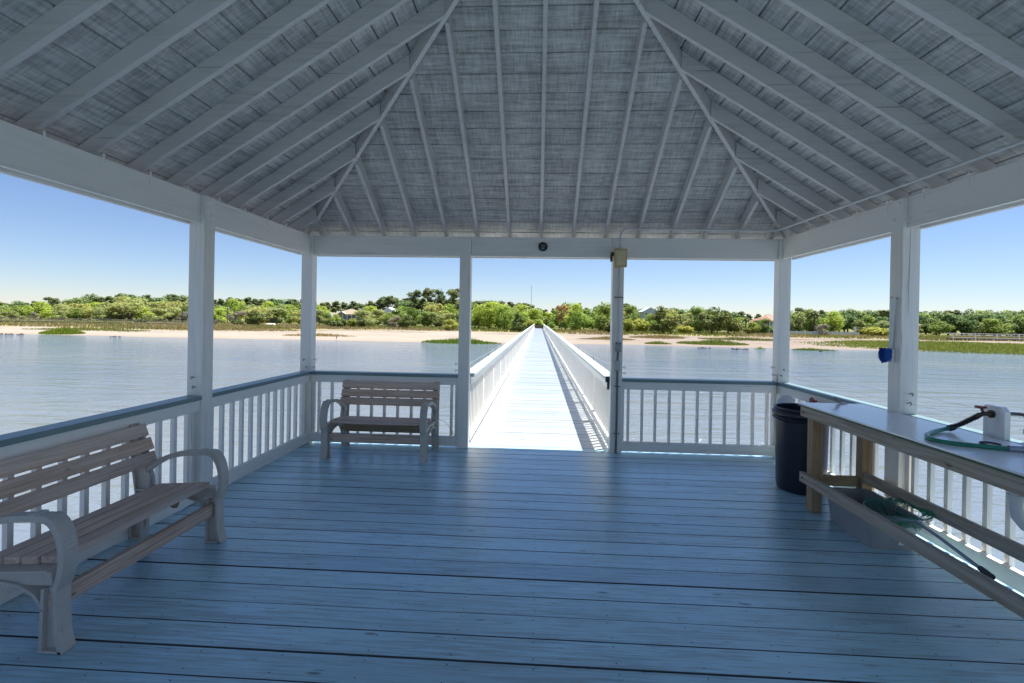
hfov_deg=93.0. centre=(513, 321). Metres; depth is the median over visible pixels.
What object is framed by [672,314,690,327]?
live oak
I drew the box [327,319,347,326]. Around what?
shrub
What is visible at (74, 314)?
broadleaf tree
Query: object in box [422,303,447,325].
live oak
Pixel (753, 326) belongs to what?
shrub
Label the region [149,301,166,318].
live oak
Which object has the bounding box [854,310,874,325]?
broadleaf tree
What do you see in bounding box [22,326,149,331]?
beach grass
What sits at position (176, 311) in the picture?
live oak
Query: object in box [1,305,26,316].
broadleaf tree
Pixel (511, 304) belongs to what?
pine tree
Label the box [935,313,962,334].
broadleaf tree
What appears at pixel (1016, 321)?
broadleaf tree
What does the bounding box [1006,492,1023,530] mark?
sink basin
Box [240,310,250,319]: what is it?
live oak
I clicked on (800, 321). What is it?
live oak
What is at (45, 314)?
broadleaf tree
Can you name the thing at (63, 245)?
sky
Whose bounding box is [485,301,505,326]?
broadleaf tree
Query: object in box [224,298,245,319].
broadleaf tree
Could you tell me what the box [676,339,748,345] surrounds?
marsh grass
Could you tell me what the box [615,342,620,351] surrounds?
junction box
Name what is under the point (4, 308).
broadleaf tree
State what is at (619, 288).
conduit pipe
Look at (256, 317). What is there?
cedar tree
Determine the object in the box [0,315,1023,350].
ground
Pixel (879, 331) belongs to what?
shrub
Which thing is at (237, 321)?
shrub
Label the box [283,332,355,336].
beach grass
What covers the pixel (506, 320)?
broadleaf tree
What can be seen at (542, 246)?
round lamp
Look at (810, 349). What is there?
marsh grass
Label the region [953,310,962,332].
pine tree
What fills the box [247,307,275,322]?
live oak
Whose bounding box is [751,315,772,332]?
house
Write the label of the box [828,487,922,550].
storage tote
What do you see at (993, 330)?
broadleaf tree
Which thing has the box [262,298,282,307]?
broadleaf tree
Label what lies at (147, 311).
broadleaf tree
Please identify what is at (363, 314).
live oak
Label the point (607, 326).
shrub
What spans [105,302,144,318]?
live oak
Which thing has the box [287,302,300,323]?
broadleaf tree
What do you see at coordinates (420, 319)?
broadleaf tree
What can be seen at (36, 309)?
broadleaf tree
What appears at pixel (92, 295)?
broadleaf tree
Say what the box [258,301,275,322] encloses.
broadleaf tree
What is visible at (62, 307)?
live oak
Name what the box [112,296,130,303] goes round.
live oak
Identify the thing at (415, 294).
pine tree
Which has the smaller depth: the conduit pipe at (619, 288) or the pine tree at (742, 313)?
the conduit pipe at (619, 288)
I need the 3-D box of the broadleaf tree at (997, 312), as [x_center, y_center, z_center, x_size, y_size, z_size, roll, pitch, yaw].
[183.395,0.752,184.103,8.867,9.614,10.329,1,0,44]
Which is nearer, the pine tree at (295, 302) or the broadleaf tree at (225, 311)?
the broadleaf tree at (225, 311)
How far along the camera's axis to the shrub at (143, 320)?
122.65 m
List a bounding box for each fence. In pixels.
[0,317,187,324]
[790,330,858,335]
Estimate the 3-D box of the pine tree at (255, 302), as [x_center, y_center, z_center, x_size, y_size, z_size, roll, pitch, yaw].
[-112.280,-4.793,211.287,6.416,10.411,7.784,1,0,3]
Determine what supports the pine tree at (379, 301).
on the ground at (386, 335)
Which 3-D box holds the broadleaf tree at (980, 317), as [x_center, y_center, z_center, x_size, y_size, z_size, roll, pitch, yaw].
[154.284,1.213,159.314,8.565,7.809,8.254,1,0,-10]
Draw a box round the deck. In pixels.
[0,442,1023,682]
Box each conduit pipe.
[613,352,619,452]
[617,267,620,341]
[619,139,1023,248]
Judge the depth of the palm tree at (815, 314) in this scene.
127.94 m
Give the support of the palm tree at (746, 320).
on the ground at (386, 335)
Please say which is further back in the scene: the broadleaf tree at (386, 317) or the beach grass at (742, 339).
the broadleaf tree at (386, 317)
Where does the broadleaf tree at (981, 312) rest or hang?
on the ground at (386, 335)
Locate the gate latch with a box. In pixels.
[605,376,608,389]
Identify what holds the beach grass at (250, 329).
on the ground at (386, 335)
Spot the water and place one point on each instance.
(47, 379)
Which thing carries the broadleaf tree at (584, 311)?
on the ground at (386, 335)
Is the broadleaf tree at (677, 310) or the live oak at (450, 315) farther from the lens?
the broadleaf tree at (677, 310)
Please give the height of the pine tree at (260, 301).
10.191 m
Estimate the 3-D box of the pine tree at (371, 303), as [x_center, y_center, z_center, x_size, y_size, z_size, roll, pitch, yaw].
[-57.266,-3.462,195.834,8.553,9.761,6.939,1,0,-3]
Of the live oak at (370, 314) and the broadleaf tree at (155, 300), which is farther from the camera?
the broadleaf tree at (155, 300)
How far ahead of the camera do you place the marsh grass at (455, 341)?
69.22 m
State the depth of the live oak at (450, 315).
150.69 m
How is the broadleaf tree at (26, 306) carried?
on the ground at (386, 335)
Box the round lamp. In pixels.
[538,242,547,250]
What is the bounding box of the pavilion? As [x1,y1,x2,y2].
[0,0,1023,604]
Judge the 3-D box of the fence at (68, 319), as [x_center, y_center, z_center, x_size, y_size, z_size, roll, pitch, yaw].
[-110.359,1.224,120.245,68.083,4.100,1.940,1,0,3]
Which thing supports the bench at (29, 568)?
on the deck
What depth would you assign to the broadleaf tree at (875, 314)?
188.42 m
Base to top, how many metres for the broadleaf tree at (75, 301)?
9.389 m
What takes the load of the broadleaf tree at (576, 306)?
on the ground at (386, 335)
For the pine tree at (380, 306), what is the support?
on the ground at (386, 335)
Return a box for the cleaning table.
[797,402,1023,618]
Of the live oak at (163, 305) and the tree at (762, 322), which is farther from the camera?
the live oak at (163, 305)
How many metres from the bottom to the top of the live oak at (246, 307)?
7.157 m
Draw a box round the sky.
[0,173,1023,322]
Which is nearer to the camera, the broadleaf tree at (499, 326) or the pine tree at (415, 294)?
the broadleaf tree at (499, 326)
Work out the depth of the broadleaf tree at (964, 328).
151.69 m
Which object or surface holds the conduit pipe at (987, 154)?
attached to the pavilion
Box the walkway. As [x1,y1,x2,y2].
[469,328,607,448]
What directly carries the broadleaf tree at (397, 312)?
on the ground at (386, 335)
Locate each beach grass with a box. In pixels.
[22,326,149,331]
[146,326,322,331]
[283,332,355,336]
[576,336,634,339]
[631,334,704,338]
[701,337,772,340]
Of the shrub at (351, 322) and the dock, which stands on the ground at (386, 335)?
the shrub at (351, 322)
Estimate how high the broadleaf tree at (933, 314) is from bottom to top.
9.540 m
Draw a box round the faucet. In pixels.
[974,404,1023,440]
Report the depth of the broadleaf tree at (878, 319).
163.27 m
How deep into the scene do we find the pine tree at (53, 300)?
179.82 m
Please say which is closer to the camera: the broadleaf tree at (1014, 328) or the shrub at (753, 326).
the shrub at (753, 326)
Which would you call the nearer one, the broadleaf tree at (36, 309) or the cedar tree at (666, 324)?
the cedar tree at (666, 324)
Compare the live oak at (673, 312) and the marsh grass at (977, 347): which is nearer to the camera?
the marsh grass at (977, 347)
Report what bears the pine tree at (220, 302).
on the ground at (386, 335)
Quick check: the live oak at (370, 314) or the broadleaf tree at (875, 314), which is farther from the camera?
the broadleaf tree at (875, 314)
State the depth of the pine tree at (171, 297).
177.48 m
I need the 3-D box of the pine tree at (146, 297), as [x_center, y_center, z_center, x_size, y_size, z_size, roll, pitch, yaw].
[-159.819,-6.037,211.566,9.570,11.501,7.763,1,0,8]
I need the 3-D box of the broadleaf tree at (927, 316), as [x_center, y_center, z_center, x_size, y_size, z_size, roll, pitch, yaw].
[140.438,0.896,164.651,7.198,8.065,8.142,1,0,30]
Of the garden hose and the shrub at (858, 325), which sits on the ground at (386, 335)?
the shrub at (858, 325)
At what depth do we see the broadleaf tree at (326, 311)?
175.53 m
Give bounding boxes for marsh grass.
[38,326,84,334]
[421,338,499,343]
[645,341,670,344]
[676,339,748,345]
[793,347,834,350]
[794,340,1023,354]
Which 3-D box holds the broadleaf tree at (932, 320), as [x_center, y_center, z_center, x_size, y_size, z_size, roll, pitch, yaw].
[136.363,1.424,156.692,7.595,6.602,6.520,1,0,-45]
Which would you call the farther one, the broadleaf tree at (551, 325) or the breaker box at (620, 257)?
the broadleaf tree at (551, 325)
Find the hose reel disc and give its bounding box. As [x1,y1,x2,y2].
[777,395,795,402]
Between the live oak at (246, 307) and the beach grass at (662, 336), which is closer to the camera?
the beach grass at (662, 336)
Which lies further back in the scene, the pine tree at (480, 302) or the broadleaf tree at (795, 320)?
the pine tree at (480, 302)
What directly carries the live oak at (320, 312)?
on the ground at (386, 335)
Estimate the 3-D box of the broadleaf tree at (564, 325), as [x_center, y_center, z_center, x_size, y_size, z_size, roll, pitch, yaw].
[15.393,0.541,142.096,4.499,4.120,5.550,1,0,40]
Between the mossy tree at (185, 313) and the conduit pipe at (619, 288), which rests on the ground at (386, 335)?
the mossy tree at (185, 313)
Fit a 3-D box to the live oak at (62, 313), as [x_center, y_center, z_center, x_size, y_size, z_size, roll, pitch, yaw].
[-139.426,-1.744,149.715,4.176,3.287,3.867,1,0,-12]
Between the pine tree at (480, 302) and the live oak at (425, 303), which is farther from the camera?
the pine tree at (480, 302)
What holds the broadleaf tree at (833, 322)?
on the ground at (386, 335)
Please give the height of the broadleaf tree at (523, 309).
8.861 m
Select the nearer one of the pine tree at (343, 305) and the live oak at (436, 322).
the live oak at (436, 322)
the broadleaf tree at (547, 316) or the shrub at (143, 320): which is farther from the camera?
the broadleaf tree at (547, 316)
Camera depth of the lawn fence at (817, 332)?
120.34 m
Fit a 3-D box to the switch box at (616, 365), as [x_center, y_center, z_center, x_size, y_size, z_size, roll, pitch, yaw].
[1.302,0.555,6.081,0.072,0.124,0.039,1,0,3]
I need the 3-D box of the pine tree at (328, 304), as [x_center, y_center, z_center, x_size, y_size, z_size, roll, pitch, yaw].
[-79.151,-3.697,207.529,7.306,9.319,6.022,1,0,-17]
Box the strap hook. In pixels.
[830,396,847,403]
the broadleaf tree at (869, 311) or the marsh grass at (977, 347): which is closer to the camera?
the marsh grass at (977, 347)
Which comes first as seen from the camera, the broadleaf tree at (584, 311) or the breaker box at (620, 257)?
the breaker box at (620, 257)
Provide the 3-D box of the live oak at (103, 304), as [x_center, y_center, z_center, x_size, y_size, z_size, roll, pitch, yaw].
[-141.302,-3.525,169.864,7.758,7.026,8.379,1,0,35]
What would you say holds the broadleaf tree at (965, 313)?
on the ground at (386, 335)
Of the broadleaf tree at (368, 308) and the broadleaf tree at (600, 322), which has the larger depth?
the broadleaf tree at (368, 308)
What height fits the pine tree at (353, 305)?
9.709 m
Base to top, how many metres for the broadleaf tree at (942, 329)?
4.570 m
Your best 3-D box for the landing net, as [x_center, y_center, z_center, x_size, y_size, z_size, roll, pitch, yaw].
[2.834,1.484,3.256,0.416,0.254,1.245,1,0,3]
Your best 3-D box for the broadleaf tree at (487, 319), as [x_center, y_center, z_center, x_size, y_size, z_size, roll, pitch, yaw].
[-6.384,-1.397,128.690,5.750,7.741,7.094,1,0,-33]
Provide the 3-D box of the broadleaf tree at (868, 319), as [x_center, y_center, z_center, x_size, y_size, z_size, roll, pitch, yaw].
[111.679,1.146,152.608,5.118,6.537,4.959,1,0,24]
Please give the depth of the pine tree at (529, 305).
189.44 m
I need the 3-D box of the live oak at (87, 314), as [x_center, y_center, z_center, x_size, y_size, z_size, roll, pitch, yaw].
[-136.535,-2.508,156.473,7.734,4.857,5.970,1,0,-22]
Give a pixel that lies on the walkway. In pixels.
(537, 401)
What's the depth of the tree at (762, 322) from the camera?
126.36 m
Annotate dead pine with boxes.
[555,304,569,328]
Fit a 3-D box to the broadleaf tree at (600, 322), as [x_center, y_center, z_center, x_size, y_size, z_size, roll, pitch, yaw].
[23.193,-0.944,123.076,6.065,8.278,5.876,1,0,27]
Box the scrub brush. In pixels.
[878,297,895,362]
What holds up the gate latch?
attached to the walkway railing at (587, 374)
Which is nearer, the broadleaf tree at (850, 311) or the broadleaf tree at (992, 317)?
the broadleaf tree at (992, 317)
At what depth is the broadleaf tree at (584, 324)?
144.36 m
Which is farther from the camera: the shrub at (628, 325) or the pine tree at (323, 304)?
the pine tree at (323, 304)
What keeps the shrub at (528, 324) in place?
on the ground at (386, 335)
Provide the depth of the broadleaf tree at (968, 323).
151.11 m
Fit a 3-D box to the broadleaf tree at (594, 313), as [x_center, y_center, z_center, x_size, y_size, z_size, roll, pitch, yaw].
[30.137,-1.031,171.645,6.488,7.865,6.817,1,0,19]
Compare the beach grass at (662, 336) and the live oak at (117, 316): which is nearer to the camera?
the beach grass at (662, 336)
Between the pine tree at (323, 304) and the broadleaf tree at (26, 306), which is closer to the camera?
the broadleaf tree at (26, 306)
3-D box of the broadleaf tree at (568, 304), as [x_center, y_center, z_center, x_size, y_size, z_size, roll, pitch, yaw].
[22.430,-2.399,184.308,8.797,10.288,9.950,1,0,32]
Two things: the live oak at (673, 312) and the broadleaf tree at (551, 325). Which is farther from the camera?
the live oak at (673, 312)
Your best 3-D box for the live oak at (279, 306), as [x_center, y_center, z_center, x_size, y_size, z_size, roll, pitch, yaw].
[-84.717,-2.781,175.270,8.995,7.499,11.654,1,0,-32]
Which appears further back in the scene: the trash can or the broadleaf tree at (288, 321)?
the broadleaf tree at (288, 321)
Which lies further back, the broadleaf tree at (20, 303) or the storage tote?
the broadleaf tree at (20, 303)
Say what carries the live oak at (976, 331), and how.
on the ground at (386, 335)
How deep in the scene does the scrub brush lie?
4.03 m
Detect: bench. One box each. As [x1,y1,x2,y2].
[0,423,228,654]
[319,380,439,462]
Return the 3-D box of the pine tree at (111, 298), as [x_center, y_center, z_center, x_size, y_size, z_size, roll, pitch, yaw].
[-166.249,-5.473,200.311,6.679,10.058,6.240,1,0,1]
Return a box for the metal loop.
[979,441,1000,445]
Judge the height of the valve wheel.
0.107 m
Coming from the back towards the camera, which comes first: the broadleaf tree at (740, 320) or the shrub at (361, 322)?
the broadleaf tree at (740, 320)
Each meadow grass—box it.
[0,319,1023,340]
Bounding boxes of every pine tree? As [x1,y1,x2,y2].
[42,297,59,309]
[91,297,109,302]
[103,296,116,303]
[142,294,151,305]
[165,294,186,301]
[214,298,225,305]
[243,297,255,306]
[250,298,258,306]
[256,299,265,307]
[284,300,293,307]
[287,299,300,306]
[316,302,326,309]
[323,302,336,312]
[328,301,342,312]
[340,302,348,310]
[345,301,359,310]
[357,303,365,310]
[362,301,376,310]
[374,303,385,309]
[376,296,398,306]
[382,296,399,308]
[406,290,421,309]
[418,288,435,306]
[432,289,451,307]
[442,288,458,308]
[473,301,484,305]
[507,302,516,309]
[520,303,534,308]
[738,311,745,318]
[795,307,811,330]
[818,310,826,318]
[878,310,888,318]
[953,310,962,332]
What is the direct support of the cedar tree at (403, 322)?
on the ground at (386, 335)
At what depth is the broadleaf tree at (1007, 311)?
182.73 m
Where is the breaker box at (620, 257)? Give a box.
[613,249,626,267]
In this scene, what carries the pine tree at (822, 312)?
on the ground at (386, 335)
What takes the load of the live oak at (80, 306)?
on the ground at (386, 335)
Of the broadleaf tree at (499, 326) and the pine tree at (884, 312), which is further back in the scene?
the pine tree at (884, 312)
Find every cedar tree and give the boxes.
[244,310,264,324]
[397,314,415,326]
[509,312,526,331]
[648,306,679,332]
[696,307,726,332]
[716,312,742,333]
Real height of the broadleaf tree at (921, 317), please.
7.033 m
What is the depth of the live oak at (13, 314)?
151.07 m
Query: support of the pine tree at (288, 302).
on the ground at (386, 335)
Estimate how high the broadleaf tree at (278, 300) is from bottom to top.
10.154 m
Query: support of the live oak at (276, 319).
on the ground at (386, 335)
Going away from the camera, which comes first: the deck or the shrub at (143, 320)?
the deck
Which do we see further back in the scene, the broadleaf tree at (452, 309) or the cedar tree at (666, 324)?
the broadleaf tree at (452, 309)
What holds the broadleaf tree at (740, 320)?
on the ground at (386, 335)
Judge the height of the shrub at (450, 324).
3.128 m
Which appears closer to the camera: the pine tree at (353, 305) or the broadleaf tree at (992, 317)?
the broadleaf tree at (992, 317)
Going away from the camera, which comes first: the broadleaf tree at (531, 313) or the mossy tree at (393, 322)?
the mossy tree at (393, 322)
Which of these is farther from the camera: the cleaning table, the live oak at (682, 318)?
the live oak at (682, 318)
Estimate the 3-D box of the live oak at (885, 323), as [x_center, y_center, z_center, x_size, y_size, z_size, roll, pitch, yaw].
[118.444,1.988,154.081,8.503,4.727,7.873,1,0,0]
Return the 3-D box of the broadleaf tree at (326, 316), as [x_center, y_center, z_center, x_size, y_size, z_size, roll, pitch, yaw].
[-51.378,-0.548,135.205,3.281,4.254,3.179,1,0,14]
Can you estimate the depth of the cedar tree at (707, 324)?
117.20 m
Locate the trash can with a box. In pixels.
[772,403,828,494]
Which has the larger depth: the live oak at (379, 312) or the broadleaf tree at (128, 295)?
the broadleaf tree at (128, 295)
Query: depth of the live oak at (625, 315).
155.15 m
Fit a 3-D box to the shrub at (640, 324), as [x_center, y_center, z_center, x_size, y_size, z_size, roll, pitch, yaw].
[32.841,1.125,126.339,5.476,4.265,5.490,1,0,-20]
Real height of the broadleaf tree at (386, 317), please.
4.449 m
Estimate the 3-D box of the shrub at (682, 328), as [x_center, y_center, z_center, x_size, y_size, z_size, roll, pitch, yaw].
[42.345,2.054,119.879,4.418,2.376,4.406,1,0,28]
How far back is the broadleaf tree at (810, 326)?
129.59 m
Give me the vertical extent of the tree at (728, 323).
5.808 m
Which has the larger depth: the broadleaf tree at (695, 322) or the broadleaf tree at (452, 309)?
the broadleaf tree at (452, 309)
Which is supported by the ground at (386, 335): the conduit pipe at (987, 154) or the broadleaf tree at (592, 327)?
the broadleaf tree at (592, 327)
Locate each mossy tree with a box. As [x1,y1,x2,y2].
[30,312,38,318]
[174,311,187,319]
[225,310,247,320]
[387,315,399,327]
[814,323,830,334]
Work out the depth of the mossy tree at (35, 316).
158.73 m
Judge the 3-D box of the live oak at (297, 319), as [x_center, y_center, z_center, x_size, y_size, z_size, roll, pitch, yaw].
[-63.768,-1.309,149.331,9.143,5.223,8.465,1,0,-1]
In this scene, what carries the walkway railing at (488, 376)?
on the walkway
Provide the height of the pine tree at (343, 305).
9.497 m
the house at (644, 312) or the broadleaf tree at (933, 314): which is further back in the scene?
the broadleaf tree at (933, 314)
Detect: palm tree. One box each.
[742,317,750,332]
[809,311,820,330]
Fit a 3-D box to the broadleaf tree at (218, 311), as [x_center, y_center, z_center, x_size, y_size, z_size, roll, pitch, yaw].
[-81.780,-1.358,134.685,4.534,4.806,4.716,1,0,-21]
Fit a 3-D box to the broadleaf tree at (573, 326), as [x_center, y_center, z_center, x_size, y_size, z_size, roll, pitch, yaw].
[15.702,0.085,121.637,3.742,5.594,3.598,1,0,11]
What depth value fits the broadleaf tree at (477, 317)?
130.56 m
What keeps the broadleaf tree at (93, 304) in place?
on the ground at (386, 335)
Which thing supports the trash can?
on the deck
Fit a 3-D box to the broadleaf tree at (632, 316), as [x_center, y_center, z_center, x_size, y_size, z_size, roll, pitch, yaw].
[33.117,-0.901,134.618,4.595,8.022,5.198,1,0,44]
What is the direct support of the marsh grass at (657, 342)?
on the ground at (386, 335)
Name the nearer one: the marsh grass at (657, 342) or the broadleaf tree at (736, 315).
the marsh grass at (657, 342)
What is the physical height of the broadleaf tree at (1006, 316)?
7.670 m
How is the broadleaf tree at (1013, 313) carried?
on the ground at (386, 335)
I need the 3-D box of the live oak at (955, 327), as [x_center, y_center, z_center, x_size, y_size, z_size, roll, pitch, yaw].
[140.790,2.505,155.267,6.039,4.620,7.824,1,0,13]
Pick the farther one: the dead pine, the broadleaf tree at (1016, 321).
the broadleaf tree at (1016, 321)
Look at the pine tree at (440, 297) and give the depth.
167.68 m
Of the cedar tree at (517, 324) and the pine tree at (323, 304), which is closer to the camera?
the cedar tree at (517, 324)
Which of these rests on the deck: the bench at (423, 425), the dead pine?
the bench at (423, 425)
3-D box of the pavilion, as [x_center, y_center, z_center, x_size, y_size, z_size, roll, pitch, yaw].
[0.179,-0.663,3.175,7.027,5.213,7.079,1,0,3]
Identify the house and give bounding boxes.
[333,309,360,324]
[382,307,396,324]
[638,307,656,329]
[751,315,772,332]
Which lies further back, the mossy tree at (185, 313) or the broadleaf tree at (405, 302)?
the broadleaf tree at (405, 302)
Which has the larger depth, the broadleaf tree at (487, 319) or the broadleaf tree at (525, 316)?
the broadleaf tree at (525, 316)
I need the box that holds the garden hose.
[924,414,1023,452]
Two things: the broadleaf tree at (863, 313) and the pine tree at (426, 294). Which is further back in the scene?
the broadleaf tree at (863, 313)
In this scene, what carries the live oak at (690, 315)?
on the ground at (386, 335)
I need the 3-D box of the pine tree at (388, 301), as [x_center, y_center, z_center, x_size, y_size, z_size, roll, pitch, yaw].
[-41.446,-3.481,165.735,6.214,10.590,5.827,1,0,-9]
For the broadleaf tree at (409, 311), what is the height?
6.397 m
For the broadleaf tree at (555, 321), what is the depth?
163.53 m
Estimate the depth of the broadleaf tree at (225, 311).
155.32 m
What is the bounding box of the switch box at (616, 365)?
[614,361,619,370]
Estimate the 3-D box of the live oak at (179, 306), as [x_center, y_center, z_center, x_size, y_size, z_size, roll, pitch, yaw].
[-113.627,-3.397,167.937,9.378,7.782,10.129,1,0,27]
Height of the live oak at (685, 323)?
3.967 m
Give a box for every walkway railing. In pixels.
[469,324,534,439]
[543,324,608,444]
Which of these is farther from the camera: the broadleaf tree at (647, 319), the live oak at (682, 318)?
the live oak at (682, 318)
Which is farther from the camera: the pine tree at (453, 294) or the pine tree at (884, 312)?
the pine tree at (884, 312)
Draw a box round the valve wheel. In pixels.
[809,397,816,402]
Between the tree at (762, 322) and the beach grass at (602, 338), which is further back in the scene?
the tree at (762, 322)
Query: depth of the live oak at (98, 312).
148.06 m
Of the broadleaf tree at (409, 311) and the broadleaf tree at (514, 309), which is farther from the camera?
the broadleaf tree at (514, 309)
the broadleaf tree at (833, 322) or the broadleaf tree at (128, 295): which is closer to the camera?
the broadleaf tree at (833, 322)
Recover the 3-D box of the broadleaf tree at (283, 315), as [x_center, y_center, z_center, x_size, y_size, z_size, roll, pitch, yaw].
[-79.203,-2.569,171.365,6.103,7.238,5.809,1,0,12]
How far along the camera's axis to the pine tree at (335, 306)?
199.62 m
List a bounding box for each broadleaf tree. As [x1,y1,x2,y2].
[0,304,13,316]
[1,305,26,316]
[11,300,27,311]
[19,305,30,316]
[25,302,52,318]
[37,310,58,318]
[63,297,90,306]
[63,307,84,319]
[79,293,98,317]
[83,302,102,317]
[120,293,143,300]
[134,306,154,319]
[143,297,164,306]
[214,308,226,322]
[216,306,232,317]
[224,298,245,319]
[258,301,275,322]
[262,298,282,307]
[268,298,294,317]
[278,304,294,320]
[285,313,298,323]
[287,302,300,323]
[316,306,329,320]
[322,312,332,324]
[330,314,340,321]
[363,306,376,315]
[380,312,393,325]
[392,300,409,307]
[392,307,405,325]
[403,307,421,325]
[414,311,434,326]
[440,303,458,320]
[471,302,479,312]
[471,305,484,327]
[479,302,498,327]
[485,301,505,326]
[490,316,504,328]
[495,304,514,328]
[502,307,519,313]
[512,312,528,325]
[514,303,533,322]
[527,308,543,324]
[534,319,543,324]
[541,312,552,325]
[547,310,568,327]
[547,322,554,327]
[558,316,568,328]
[561,302,573,323]
[565,303,582,325]
[568,311,582,330]
[578,313,592,328]
[579,308,596,328]
[586,319,597,329]
[589,307,599,319]
[594,301,610,330]
[623,304,639,330]
[645,313,659,330]
[667,307,686,314]
[689,305,710,331]
[725,311,741,318]
[734,317,747,331]
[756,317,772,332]
[790,312,804,330]
[804,310,821,330]
[819,310,844,334]
[836,313,857,331]
[838,308,863,331]
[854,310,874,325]
[860,315,876,327]
[864,310,873,317]
[868,310,888,322]
[872,316,888,325]
[919,313,937,333]
[919,314,925,328]
[919,322,932,334]
[920,310,941,333]
[923,316,948,334]
[927,321,954,334]
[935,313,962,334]
[950,314,981,335]
[954,318,979,334]
[958,309,973,334]
[968,313,999,334]
[973,310,993,334]
[979,313,1009,329]
[979,318,1014,336]
[985,311,1007,315]
[997,310,1012,319]
[1001,314,1019,335]
[1003,323,1023,335]
[1004,314,1023,336]
[1008,310,1023,317]
[1009,319,1023,335]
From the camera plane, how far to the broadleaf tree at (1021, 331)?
151.62 m
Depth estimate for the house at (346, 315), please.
143.02 m
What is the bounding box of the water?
[0,334,1023,572]
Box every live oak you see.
[1,311,20,316]
[51,310,69,317]
[52,304,73,317]
[70,303,91,317]
[76,306,104,319]
[91,307,114,319]
[95,301,115,314]
[103,309,129,318]
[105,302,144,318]
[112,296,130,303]
[114,297,151,320]
[142,308,174,321]
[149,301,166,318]
[152,300,184,319]
[157,307,181,319]
[170,300,187,319]
[238,303,252,321]
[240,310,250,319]
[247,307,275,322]
[260,308,295,323]
[267,303,289,316]
[290,309,317,323]
[316,309,327,323]
[352,310,376,325]
[366,311,382,323]
[369,309,388,324]
[418,301,438,323]
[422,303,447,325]
[422,312,446,326]
[439,312,457,324]
[623,307,637,318]
[663,308,677,315]
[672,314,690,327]
[678,313,693,326]
[682,319,697,330]
[790,311,808,330]
[874,320,888,332]
[946,324,966,335]
[972,323,989,334]
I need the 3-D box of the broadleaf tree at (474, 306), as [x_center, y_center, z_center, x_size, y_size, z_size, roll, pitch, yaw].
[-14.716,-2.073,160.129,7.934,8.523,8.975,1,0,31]
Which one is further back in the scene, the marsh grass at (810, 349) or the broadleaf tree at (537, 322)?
the broadleaf tree at (537, 322)
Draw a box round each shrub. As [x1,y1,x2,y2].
[134,318,148,322]
[230,319,243,324]
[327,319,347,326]
[346,318,356,326]
[356,318,366,327]
[443,319,458,330]
[523,319,534,327]
[603,321,609,332]
[623,318,635,331]
[632,318,649,330]
[677,325,693,332]
[744,321,760,333]
[850,320,869,334]
[860,326,888,335]
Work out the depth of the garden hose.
2.92 m
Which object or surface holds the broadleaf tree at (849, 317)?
on the ground at (386, 335)
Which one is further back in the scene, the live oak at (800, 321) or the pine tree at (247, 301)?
the pine tree at (247, 301)
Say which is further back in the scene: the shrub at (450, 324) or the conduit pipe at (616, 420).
the shrub at (450, 324)
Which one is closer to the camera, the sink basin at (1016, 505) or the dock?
the sink basin at (1016, 505)
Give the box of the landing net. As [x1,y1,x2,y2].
[863,497,995,579]
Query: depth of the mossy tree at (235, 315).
148.33 m
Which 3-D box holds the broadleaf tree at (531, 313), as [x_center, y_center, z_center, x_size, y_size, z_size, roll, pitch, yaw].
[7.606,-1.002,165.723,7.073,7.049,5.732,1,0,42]
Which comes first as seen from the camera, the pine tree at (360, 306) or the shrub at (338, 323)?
the shrub at (338, 323)
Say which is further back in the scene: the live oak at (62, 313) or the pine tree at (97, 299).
the pine tree at (97, 299)
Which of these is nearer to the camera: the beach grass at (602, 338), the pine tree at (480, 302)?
the beach grass at (602, 338)
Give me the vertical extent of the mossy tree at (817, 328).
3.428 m
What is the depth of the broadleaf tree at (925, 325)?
157.58 m
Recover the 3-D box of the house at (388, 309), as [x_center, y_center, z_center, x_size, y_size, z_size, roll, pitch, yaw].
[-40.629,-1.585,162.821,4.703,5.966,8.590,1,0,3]
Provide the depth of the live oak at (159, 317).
146.01 m
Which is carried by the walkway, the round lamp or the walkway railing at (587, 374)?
the walkway railing at (587, 374)
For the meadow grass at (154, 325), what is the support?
on the ground at (386, 335)
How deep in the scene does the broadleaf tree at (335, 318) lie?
134.68 m
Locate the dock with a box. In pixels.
[946,333,1023,340]
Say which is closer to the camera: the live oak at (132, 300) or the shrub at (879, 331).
the shrub at (879, 331)

